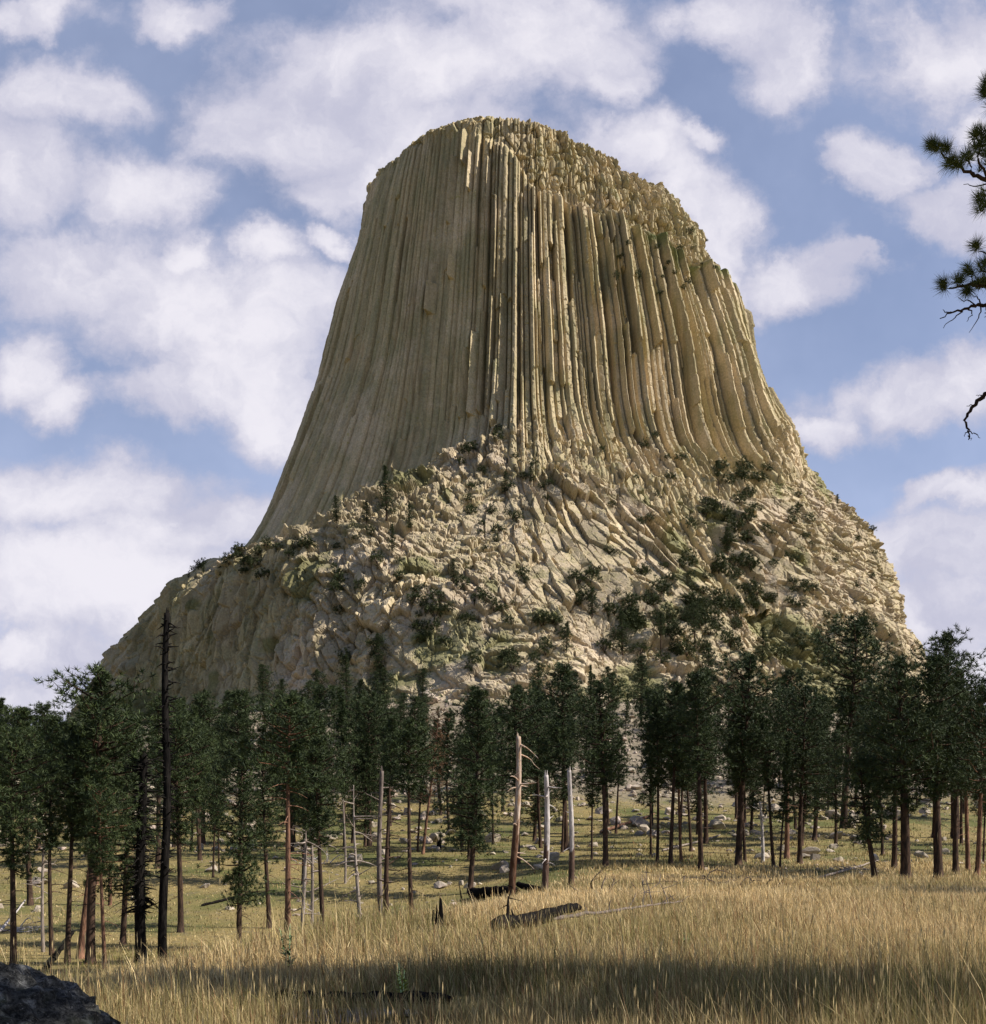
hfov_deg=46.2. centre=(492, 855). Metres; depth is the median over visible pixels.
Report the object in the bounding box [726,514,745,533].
shrub
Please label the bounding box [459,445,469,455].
shrub
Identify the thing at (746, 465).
shrub
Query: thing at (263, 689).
pine tree
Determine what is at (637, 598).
shrub
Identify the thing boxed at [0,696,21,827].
pine tree
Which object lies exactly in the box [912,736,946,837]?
pine tree
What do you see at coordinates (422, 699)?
pine tree
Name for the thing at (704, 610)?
shrub
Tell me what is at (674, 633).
shrub
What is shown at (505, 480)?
pine tree
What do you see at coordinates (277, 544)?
shrub
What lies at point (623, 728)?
pine tree
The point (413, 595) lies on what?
shrub
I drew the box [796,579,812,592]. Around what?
shrub
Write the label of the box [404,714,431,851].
pine tree
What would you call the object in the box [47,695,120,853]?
pine tree
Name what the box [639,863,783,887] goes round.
brush pile
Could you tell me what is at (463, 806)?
pine tree
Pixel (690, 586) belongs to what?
shrub
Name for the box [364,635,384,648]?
shrub
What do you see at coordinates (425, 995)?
fallen log
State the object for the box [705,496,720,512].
shrub
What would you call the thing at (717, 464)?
pine tree
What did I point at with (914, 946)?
grass
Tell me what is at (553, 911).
fallen log
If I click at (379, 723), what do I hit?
pine tree
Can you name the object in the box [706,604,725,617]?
shrub
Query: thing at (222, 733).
pine tree
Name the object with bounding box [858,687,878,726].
pine tree
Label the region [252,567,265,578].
shrub
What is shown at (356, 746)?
pine tree
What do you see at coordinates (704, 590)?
shrub
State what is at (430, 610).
shrub
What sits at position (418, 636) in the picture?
shrub
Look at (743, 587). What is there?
shrub
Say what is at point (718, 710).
pine tree
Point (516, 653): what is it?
shrub
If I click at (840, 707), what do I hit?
pine tree
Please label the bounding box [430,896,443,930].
burnt stump
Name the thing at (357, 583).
shrub
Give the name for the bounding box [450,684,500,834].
pine tree
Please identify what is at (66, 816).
pine tree
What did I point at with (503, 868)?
boulder
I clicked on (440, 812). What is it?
pine tree
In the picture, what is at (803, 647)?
shrub
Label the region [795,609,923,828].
pine tree
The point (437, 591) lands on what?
shrub
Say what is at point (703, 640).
shrub
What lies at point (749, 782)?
pine tree
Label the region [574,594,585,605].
shrub
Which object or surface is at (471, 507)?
shrub
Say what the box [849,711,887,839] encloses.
pine tree
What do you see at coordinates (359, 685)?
pine tree
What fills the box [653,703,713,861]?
pine tree
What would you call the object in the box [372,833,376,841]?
boulder
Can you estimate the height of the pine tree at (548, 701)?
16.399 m
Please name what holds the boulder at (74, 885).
on the ground at (444, 862)
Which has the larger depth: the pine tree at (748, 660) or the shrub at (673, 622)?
the shrub at (673, 622)
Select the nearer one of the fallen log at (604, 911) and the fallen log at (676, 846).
the fallen log at (604, 911)
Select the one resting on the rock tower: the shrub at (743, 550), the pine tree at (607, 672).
the shrub at (743, 550)
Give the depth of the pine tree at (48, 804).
59.85 m
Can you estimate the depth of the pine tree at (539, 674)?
275.55 m
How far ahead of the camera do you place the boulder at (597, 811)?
156.64 m
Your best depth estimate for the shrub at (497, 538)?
336.98 m
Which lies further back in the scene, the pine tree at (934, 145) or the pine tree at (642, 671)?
the pine tree at (642, 671)
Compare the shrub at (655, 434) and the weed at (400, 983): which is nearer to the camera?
the weed at (400, 983)
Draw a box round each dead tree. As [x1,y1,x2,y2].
[19,833,59,951]
[108,838,118,905]
[119,748,161,962]
[150,607,181,963]
[281,820,339,925]
[281,835,326,929]
[329,785,375,920]
[337,799,346,883]
[365,769,393,917]
[375,777,405,916]
[508,733,538,895]
[533,772,557,887]
[563,769,574,885]
[749,801,768,861]
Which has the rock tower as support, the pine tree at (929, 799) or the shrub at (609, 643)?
the shrub at (609, 643)
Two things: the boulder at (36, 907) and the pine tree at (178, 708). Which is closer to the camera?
the boulder at (36, 907)
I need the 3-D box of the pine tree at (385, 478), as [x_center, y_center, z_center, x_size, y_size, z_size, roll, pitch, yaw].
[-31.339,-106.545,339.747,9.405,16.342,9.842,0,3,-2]
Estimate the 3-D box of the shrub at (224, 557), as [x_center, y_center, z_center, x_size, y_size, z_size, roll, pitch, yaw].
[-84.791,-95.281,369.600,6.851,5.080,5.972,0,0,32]
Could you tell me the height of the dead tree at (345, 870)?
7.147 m
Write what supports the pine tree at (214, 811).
on the ground at (444, 862)
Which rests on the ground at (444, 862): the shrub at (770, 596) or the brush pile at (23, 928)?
the brush pile at (23, 928)
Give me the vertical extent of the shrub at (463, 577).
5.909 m
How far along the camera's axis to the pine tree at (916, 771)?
168.31 m
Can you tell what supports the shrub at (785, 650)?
on the rock tower
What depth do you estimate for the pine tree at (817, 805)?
124.10 m
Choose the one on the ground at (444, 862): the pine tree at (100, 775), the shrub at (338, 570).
the pine tree at (100, 775)
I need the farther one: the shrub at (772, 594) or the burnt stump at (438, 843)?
the shrub at (772, 594)
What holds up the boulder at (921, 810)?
on the ground at (444, 862)
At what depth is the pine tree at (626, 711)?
256.70 m
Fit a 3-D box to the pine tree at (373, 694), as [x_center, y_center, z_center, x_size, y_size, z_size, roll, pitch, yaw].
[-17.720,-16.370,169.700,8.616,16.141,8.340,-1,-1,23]
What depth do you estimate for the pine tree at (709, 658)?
282.35 m
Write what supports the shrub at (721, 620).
on the rock tower
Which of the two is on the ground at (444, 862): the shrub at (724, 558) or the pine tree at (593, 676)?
the pine tree at (593, 676)
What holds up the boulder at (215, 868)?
on the ground at (444, 862)
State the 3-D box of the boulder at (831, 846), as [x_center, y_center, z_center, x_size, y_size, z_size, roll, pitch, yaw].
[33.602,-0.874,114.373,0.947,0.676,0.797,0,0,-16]
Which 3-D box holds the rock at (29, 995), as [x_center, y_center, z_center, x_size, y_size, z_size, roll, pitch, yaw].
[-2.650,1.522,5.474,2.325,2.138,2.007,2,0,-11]
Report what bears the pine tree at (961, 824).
on the ground at (444, 862)
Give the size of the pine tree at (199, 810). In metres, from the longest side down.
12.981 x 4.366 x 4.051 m
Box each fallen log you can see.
[0,899,25,931]
[44,931,73,969]
[201,892,253,905]
[275,988,451,1004]
[468,885,519,898]
[490,884,581,932]
[516,881,546,892]
[553,872,688,920]
[600,813,654,832]
[662,830,720,850]
[817,858,878,877]
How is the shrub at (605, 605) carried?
on the rock tower
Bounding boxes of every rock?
[0,962,120,1023]
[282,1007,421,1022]
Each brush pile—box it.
[0,915,47,931]
[291,849,347,863]
[568,865,643,894]
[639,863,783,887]
[683,864,799,885]
[834,864,870,869]
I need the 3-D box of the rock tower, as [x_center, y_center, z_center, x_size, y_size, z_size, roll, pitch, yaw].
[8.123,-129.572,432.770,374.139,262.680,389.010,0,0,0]
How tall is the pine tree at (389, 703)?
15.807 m
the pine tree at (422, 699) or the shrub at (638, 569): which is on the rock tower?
the shrub at (638, 569)
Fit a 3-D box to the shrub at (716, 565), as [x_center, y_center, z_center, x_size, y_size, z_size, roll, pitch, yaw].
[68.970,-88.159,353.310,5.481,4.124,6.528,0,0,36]
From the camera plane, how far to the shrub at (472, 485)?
353.33 m
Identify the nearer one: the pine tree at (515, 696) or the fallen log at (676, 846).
the pine tree at (515, 696)
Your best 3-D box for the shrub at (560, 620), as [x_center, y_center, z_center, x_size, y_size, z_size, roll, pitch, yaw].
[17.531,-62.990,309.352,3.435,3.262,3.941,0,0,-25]
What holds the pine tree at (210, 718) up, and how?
on the ground at (444, 862)
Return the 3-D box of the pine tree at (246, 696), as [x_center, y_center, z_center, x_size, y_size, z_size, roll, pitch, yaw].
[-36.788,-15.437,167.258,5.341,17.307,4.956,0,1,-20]
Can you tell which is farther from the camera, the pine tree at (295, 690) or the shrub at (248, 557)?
the shrub at (248, 557)
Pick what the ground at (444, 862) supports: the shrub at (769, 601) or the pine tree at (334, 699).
the pine tree at (334, 699)
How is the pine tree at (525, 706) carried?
on the ground at (444, 862)
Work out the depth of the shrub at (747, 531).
363.70 m
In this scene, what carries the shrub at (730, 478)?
on the rock tower
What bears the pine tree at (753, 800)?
on the ground at (444, 862)
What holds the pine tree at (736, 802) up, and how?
on the ground at (444, 862)
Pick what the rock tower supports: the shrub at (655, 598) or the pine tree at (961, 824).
the shrub at (655, 598)
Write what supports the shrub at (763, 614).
on the rock tower
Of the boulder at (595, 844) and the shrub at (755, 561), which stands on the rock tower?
the shrub at (755, 561)
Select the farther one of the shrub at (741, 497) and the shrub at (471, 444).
the shrub at (741, 497)
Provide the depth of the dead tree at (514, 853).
61.82 m
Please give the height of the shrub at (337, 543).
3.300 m
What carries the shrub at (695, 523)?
on the rock tower
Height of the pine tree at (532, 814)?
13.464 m
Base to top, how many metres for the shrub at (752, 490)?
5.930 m
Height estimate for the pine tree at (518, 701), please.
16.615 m
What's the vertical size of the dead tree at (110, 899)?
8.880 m
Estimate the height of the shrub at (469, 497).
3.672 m
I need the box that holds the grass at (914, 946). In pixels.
[0,785,985,1023]
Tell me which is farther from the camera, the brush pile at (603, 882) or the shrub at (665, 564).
the shrub at (665, 564)
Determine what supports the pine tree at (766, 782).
on the ground at (444, 862)
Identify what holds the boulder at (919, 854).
on the ground at (444, 862)
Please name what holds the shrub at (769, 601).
on the rock tower
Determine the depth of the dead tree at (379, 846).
51.99 m
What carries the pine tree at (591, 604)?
on the rock tower
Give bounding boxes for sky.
[0,0,985,730]
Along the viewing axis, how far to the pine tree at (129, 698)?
280.47 m
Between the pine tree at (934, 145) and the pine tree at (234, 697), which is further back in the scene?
the pine tree at (234, 697)
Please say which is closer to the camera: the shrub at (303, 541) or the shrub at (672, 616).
the shrub at (672, 616)
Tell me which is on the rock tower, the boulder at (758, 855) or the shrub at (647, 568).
the shrub at (647, 568)
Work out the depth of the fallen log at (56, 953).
55.52 m
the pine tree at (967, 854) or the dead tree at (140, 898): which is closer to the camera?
the dead tree at (140, 898)
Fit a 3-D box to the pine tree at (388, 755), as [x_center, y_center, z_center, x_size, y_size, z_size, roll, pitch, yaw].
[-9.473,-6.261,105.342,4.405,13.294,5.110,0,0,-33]
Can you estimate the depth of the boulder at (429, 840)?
122.22 m
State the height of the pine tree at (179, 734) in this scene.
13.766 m
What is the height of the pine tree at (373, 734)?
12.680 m
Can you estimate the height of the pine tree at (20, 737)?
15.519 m
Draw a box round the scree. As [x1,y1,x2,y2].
[0,697,985,917]
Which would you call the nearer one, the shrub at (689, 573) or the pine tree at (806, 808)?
the pine tree at (806, 808)
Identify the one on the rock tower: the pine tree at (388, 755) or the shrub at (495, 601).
the shrub at (495, 601)
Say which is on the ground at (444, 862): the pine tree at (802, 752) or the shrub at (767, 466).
the pine tree at (802, 752)
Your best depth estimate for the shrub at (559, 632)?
306.21 m
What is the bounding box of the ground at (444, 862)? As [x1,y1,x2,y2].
[0,700,985,1023]
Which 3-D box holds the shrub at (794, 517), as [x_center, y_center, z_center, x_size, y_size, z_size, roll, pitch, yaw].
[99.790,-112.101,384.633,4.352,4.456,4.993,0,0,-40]
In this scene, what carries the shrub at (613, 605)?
on the rock tower
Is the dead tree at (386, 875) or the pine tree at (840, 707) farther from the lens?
the pine tree at (840, 707)
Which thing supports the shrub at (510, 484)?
on the rock tower
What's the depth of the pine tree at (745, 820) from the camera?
143.88 m
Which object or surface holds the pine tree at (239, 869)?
on the ground at (444, 862)
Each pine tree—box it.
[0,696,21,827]
[0,704,61,905]
[0,725,78,963]
[0,731,36,832]
[4,705,22,726]
[5,712,32,829]
[15,700,72,848]
[15,713,80,955]
[21,661,162,963]
[29,720,118,962]
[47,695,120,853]
[49,692,154,958]
[67,720,171,944]
[72,756,156,968]
[120,690,204,868]
[121,713,225,932]
[124,695,137,733]
[159,699,191,846]
[172,727,220,859]
[181,722,210,840]
[183,704,221,849]
[183,736,285,943]
[186,690,232,843]
[197,758,234,876]
[200,562,206,572]
[202,774,226,872]
[204,712,219,729]
[206,739,232,829]
[207,688,268,840]
[207,716,232,780]
[212,690,248,780]
[214,690,240,718]
[217,737,233,795]
[220,738,285,928]
[226,691,254,804]
[228,691,333,932]
[251,663,284,731]
[253,730,279,802]
[256,688,290,789]
[261,701,302,842]
[264,702,339,855]
[273,710,323,851]
[274,678,289,697]
[276,703,349,884]
[283,683,362,832]
[287,689,301,697]
[290,733,355,925]
[297,680,327,707]
[311,669,329,697]
[323,686,365,849]
[323,694,377,842]
[324,653,357,710]
[328,686,337,742]
[329,495,346,527]
[336,731,386,846]
[340,688,366,786]
[344,690,388,795]
[346,695,408,845]
[347,679,370,706]
[352,729,387,831]
[358,671,388,719]
[359,501,371,523]
[366,633,391,673]
[367,715,414,858]
[371,464,401,520]
[373,667,398,699]
[374,728,396,815]
[375,694,391,722]
[378,706,415,825]
[381,717,445,911]
[385,523,399,552]
[393,693,410,728]
[394,701,416,744]
[402,503,417,531]
[402,696,432,731]
[403,696,431,790]
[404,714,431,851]
[408,668,436,712]
[417,706,451,853]
[421,688,513,893]
[422,708,434,727]
[426,719,458,798]
[428,712,460,828]
[430,735,446,814]
[439,733,489,851]
[443,742,501,859]
[446,558,458,582]
[449,704,472,765]
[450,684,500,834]
[462,698,511,800]
[479,683,560,863]
[480,739,507,844]
[481,706,528,811]
[494,683,529,780]
[495,728,555,840]
[500,471,512,493]
[516,689,548,750]
[519,696,586,800]
[520,689,568,847]
[521,662,548,689]
[523,739,573,826]
[527,462,535,481]
[528,661,595,849]
[529,733,580,852]
[549,671,586,718]
[557,621,574,652]
[559,675,647,867]
[568,718,588,778]
[577,700,599,775]
[578,739,624,858]
[579,674,597,727]
[584,588,601,617]
[584,711,631,825]
[587,665,592,688]
[599,666,611,698]
[605,671,627,709]
[605,739,636,833]
[611,610,634,659]
[619,693,631,740]
[621,690,683,862]
[623,655,651,721]
[625,716,660,856]
[627,663,648,704]
[628,687,665,825]
[638,681,670,736]
[644,679,705,864]
[653,612,667,654]
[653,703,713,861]
[656,666,751,870]
[664,734,710,851]
[666,694,727,843]
[678,693,696,836]
[680,602,704,652]
[680,737,725,834]
[690,647,718,714]
[698,649,814,864]
[710,460,723,492]
[711,706,721,751]
[714,695,778,861]
[716,714,737,818]
[720,526,734,555]
[722,738,777,831]
[724,707,754,822]
[724,707,763,830]
[737,715,794,866]
[749,627,772,664]
[753,667,834,858]
[756,696,777,743]
[758,734,773,812]
[762,739,797,867]
[765,681,853,863]
[766,677,781,716]
[771,699,782,745]
[772,694,829,828]
[776,717,830,845]
[783,697,834,823]
[792,695,848,840]
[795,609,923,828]
[800,750,900,877]
[805,633,825,666]
[813,729,857,843]
[831,700,864,802]
[834,646,975,877]
[834,686,847,743]
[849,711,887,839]
[852,669,925,868]
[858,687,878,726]
[860,699,908,855]
[861,615,878,655]
[876,649,985,877]
[908,623,985,838]
[909,728,923,804]
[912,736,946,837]
[920,663,985,874]
[920,695,985,871]
[921,70,985,439]
[940,683,985,875]
[954,736,978,843]
[963,742,985,862]
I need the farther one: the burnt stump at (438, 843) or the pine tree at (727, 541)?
the pine tree at (727, 541)
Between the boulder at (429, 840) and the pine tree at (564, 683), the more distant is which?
the boulder at (429, 840)
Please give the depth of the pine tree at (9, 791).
126.30 m
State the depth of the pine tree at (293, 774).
49.61 m
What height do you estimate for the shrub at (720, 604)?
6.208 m
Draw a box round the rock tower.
[66,116,937,733]
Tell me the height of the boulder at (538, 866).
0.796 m
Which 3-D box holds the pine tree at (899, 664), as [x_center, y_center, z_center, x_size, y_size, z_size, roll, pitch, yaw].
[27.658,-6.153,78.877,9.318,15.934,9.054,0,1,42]
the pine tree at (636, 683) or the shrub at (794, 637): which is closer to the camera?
the pine tree at (636, 683)
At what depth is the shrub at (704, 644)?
318.05 m
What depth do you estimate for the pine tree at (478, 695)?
85.85 m
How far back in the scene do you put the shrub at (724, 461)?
387.46 m
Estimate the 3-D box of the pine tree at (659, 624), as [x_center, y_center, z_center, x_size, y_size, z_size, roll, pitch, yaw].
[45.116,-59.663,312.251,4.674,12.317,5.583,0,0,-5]
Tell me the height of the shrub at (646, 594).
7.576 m
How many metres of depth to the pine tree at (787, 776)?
91.91 m
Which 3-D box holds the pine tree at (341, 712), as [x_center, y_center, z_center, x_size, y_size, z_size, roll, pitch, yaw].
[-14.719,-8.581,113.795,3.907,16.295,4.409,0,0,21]
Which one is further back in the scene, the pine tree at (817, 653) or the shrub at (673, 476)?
the shrub at (673, 476)
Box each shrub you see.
[193,557,206,569]
[219,552,233,565]
[232,549,243,557]
[233,541,246,550]
[237,555,248,566]
[237,567,247,573]
[242,554,254,560]
[246,558,262,568]
[251,544,261,555]
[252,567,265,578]
[260,534,273,547]
[263,567,269,577]
[271,542,283,549]
[284,547,295,558]
[289,537,300,549]
[297,534,315,548]
[325,579,344,592]
[330,571,348,582]
[331,540,340,548]
[331,567,346,576]
[333,606,344,614]
[335,646,351,662]
[353,578,367,590]
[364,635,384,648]
[365,524,376,535]
[369,548,386,566]
[392,569,405,580]
[394,555,402,562]
[406,589,425,603]
[408,584,420,592]
[408,616,425,633]
[412,627,429,644]
[417,599,427,606]
[421,629,432,639]
[423,598,447,618]
[424,602,434,612]
[424,616,443,634]
[425,588,444,602]
[432,634,452,645]
[440,601,455,611]
[448,574,471,590]
[456,457,465,463]
[457,611,475,625]
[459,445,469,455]
[463,440,477,451]
[463,492,474,500]
[464,503,477,514]
[464,647,481,663]
[464,659,474,670]
[465,479,476,490]
[470,593,478,600]
[477,464,488,473]
[477,589,492,604]
[485,501,497,513]
[487,595,501,613]
[489,427,503,439]
[491,523,506,532]
[491,533,499,541]
[497,648,512,661]
[498,602,508,610]
[501,614,514,625]
[502,651,525,673]
[503,645,521,658]
[506,481,515,487]
[509,509,523,520]
[515,565,529,577]
[517,470,528,479]
[522,575,530,583]
[526,649,541,662]
[529,607,551,626]
[536,638,554,654]
[537,611,552,625]
[544,478,554,485]
[548,612,562,622]
[553,616,563,624]
[554,624,573,638]
[567,568,580,579]
[571,572,590,583]
[574,583,594,601]
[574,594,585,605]
[579,559,602,583]
[596,635,616,652]
[600,602,611,610]
[603,601,624,618]
[604,545,615,553]
[608,626,626,638]
[611,588,621,594]
[612,270,619,279]
[617,608,632,620]
[618,610,644,631]
[620,590,640,608]
[621,603,639,612]
[626,606,642,616]
[627,591,643,601]
[630,612,644,628]
[630,638,652,656]
[632,561,647,575]
[632,611,652,628]
[634,268,642,279]
[636,516,646,524]
[638,437,649,447]
[640,587,657,605]
[641,562,653,573]
[645,512,655,521]
[647,593,664,606]
[648,573,672,595]
[648,608,659,619]
[651,650,671,663]
[652,430,659,437]
[654,601,679,623]
[658,562,670,568]
[661,625,672,636]
[664,472,676,478]
[664,623,685,640]
[665,571,675,577]
[666,619,679,629]
[667,637,681,651]
[668,644,681,653]
[669,574,679,582]
[672,647,682,655]
[673,453,685,460]
[674,604,688,619]
[675,545,698,568]
[675,633,699,659]
[679,587,703,604]
[679,591,694,599]
[683,568,696,579]
[684,594,705,609]
[684,611,702,624]
[685,516,698,528]
[686,226,693,234]
[686,580,700,590]
[690,597,708,610]
[695,604,712,624]
[696,585,711,594]
[696,636,712,649]
[697,508,714,517]
[698,496,713,505]
[698,614,725,635]
[698,639,712,655]
[701,572,714,579]
[702,595,714,604]
[704,600,712,612]
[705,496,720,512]
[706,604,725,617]
[709,561,723,572]
[709,586,728,599]
[709,596,730,611]
[710,550,730,566]
[710,562,726,573]
[711,501,723,512]
[711,616,724,625]
[714,505,732,521]
[718,457,730,470]
[719,506,736,521]
[719,531,738,545]
[719,629,740,647]
[720,469,739,485]
[722,562,743,579]
[723,590,741,613]
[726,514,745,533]
[726,550,744,567]
[727,599,749,613]
[729,616,744,629]
[730,638,743,651]
[732,490,750,505]
[732,614,743,622]
[733,466,748,479]
[733,582,753,593]
[736,456,754,471]
[737,548,752,558]
[738,505,758,523]
[739,528,759,543]
[741,473,749,481]
[742,483,756,497]
[742,552,761,571]
[744,590,760,610]
[746,584,764,597]
[748,502,758,510]
[749,579,758,587]
[750,470,769,481]
[750,600,759,609]
[758,522,771,533]
[759,611,772,618]
[760,592,773,601]
[761,463,772,470]
[766,591,778,597]
[766,595,775,602]
[768,558,779,567]
[770,643,782,656]
[773,618,783,629]
[778,646,792,660]
[783,596,792,603]
[786,513,797,523]
[787,576,799,584]
[787,585,797,591]
[788,626,804,642]
[789,505,800,513]
[789,554,800,562]
[794,599,807,607]
[794,640,807,649]
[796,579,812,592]
[800,532,810,537]
[804,511,816,523]
[821,609,832,617]
[859,610,870,617]
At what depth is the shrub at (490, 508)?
344.73 m
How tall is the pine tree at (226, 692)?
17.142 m
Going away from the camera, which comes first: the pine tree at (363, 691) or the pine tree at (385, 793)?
the pine tree at (385, 793)
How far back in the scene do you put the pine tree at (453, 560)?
313.87 m
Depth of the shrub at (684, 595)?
328.29 m
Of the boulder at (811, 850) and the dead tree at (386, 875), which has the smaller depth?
the dead tree at (386, 875)
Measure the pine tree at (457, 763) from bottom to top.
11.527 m
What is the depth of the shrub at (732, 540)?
359.54 m
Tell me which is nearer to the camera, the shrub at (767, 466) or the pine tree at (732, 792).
the pine tree at (732, 792)
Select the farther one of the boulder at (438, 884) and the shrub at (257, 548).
the shrub at (257, 548)
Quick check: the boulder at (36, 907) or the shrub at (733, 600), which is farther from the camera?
the shrub at (733, 600)
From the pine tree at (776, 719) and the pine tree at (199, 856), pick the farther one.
the pine tree at (776, 719)
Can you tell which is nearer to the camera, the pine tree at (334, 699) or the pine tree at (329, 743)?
the pine tree at (329, 743)
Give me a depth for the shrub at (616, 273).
387.34 m
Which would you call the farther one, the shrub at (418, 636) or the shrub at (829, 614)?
the shrub at (829, 614)
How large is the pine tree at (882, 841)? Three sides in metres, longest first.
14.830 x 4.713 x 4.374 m
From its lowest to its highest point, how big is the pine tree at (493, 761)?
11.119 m
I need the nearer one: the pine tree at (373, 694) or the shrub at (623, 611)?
the pine tree at (373, 694)
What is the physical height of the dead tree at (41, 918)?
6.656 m
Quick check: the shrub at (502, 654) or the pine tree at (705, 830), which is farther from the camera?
the shrub at (502, 654)
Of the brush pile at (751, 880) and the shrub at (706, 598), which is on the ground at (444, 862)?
the brush pile at (751, 880)
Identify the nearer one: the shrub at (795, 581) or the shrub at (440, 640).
the shrub at (440, 640)
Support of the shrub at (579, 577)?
on the rock tower
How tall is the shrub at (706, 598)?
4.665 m
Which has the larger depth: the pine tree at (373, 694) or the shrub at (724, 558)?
the shrub at (724, 558)
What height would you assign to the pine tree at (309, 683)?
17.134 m
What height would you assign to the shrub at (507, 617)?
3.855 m
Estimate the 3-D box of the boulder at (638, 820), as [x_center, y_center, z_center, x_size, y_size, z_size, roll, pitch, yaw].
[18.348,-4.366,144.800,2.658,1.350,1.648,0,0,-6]
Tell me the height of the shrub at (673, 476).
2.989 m
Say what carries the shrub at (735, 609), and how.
on the rock tower
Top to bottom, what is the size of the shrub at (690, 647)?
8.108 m
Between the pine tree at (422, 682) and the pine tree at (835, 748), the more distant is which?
the pine tree at (422, 682)
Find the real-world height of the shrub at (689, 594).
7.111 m
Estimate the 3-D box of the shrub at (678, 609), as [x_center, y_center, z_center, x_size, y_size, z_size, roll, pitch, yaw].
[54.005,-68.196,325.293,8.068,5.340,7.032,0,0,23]
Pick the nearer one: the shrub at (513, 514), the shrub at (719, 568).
the shrub at (513, 514)
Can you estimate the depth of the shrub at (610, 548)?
338.51 m
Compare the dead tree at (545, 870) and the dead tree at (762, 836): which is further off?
the dead tree at (762, 836)
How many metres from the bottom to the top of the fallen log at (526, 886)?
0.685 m
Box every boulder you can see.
[32,876,47,884]
[34,905,40,911]
[63,880,78,887]
[200,883,209,887]
[205,865,217,871]
[347,854,362,862]
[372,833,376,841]
[400,838,406,843]
[419,690,437,704]
[419,836,432,842]
[429,833,441,841]
[433,881,447,887]
[485,833,500,842]
[491,861,508,869]
[499,865,508,872]
[532,863,542,869]
[549,852,559,860]
[588,842,597,846]
[595,806,612,813]
[625,768,636,772]
[629,816,648,824]
[709,819,725,828]
[754,852,769,858]
[802,847,820,854]
[825,809,839,818]
[827,844,838,848]
[829,831,842,838]
[832,856,843,861]
[913,851,928,857]
[918,808,930,813]
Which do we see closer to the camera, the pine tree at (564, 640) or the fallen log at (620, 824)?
the fallen log at (620, 824)
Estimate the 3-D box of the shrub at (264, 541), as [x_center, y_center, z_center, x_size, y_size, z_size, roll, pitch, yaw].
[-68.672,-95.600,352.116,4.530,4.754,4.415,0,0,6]
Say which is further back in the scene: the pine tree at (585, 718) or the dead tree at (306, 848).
the pine tree at (585, 718)
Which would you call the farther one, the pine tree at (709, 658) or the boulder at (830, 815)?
the pine tree at (709, 658)
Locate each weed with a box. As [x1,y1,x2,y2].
[279,924,296,970]
[393,963,410,994]
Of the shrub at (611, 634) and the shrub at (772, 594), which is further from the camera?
the shrub at (772, 594)
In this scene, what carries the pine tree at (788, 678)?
on the ground at (444, 862)
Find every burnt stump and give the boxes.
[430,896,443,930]
[437,838,441,849]
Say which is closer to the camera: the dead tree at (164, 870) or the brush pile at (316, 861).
the dead tree at (164, 870)
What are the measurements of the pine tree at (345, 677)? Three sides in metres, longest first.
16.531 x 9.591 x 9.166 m
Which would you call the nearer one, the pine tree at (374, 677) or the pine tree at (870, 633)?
the pine tree at (374, 677)
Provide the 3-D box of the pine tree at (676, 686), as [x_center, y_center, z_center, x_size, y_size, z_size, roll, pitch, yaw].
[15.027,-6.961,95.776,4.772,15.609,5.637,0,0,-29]
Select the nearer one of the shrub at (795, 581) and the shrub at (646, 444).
the shrub at (795, 581)
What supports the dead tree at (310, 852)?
on the ground at (444, 862)
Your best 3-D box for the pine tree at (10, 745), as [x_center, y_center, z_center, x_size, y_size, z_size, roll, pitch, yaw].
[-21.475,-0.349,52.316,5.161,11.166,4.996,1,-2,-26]
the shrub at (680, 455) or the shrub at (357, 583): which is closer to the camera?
the shrub at (357, 583)
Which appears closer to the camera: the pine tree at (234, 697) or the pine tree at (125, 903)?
the pine tree at (125, 903)
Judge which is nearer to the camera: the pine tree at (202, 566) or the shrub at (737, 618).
the shrub at (737, 618)
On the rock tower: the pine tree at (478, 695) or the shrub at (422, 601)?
the shrub at (422, 601)
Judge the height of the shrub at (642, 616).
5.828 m
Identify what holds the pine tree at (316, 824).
on the ground at (444, 862)
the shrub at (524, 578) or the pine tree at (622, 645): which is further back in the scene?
the shrub at (524, 578)
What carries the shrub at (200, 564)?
on the rock tower
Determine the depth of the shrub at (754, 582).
350.17 m
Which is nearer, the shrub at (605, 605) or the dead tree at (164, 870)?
the dead tree at (164, 870)
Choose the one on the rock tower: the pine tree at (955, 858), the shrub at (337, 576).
the shrub at (337, 576)
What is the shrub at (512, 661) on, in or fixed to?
on the rock tower
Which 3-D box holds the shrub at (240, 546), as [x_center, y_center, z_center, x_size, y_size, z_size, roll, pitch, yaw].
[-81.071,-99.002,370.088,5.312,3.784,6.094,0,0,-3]
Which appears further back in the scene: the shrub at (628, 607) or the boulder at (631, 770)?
the shrub at (628, 607)
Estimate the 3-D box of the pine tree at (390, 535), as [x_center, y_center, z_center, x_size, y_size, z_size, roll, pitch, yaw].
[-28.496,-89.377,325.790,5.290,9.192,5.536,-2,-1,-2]
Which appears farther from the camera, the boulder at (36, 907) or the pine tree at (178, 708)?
the pine tree at (178, 708)
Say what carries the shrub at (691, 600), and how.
on the rock tower
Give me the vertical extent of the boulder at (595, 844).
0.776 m
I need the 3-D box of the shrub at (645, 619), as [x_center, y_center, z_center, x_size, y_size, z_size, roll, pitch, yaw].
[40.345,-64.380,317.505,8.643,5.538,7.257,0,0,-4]
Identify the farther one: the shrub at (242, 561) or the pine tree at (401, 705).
the shrub at (242, 561)
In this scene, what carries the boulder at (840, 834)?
on the ground at (444, 862)
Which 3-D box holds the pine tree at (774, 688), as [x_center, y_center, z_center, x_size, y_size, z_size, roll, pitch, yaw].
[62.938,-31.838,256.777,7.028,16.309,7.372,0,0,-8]
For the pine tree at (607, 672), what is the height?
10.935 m
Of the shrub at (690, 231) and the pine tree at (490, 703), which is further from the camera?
the shrub at (690, 231)

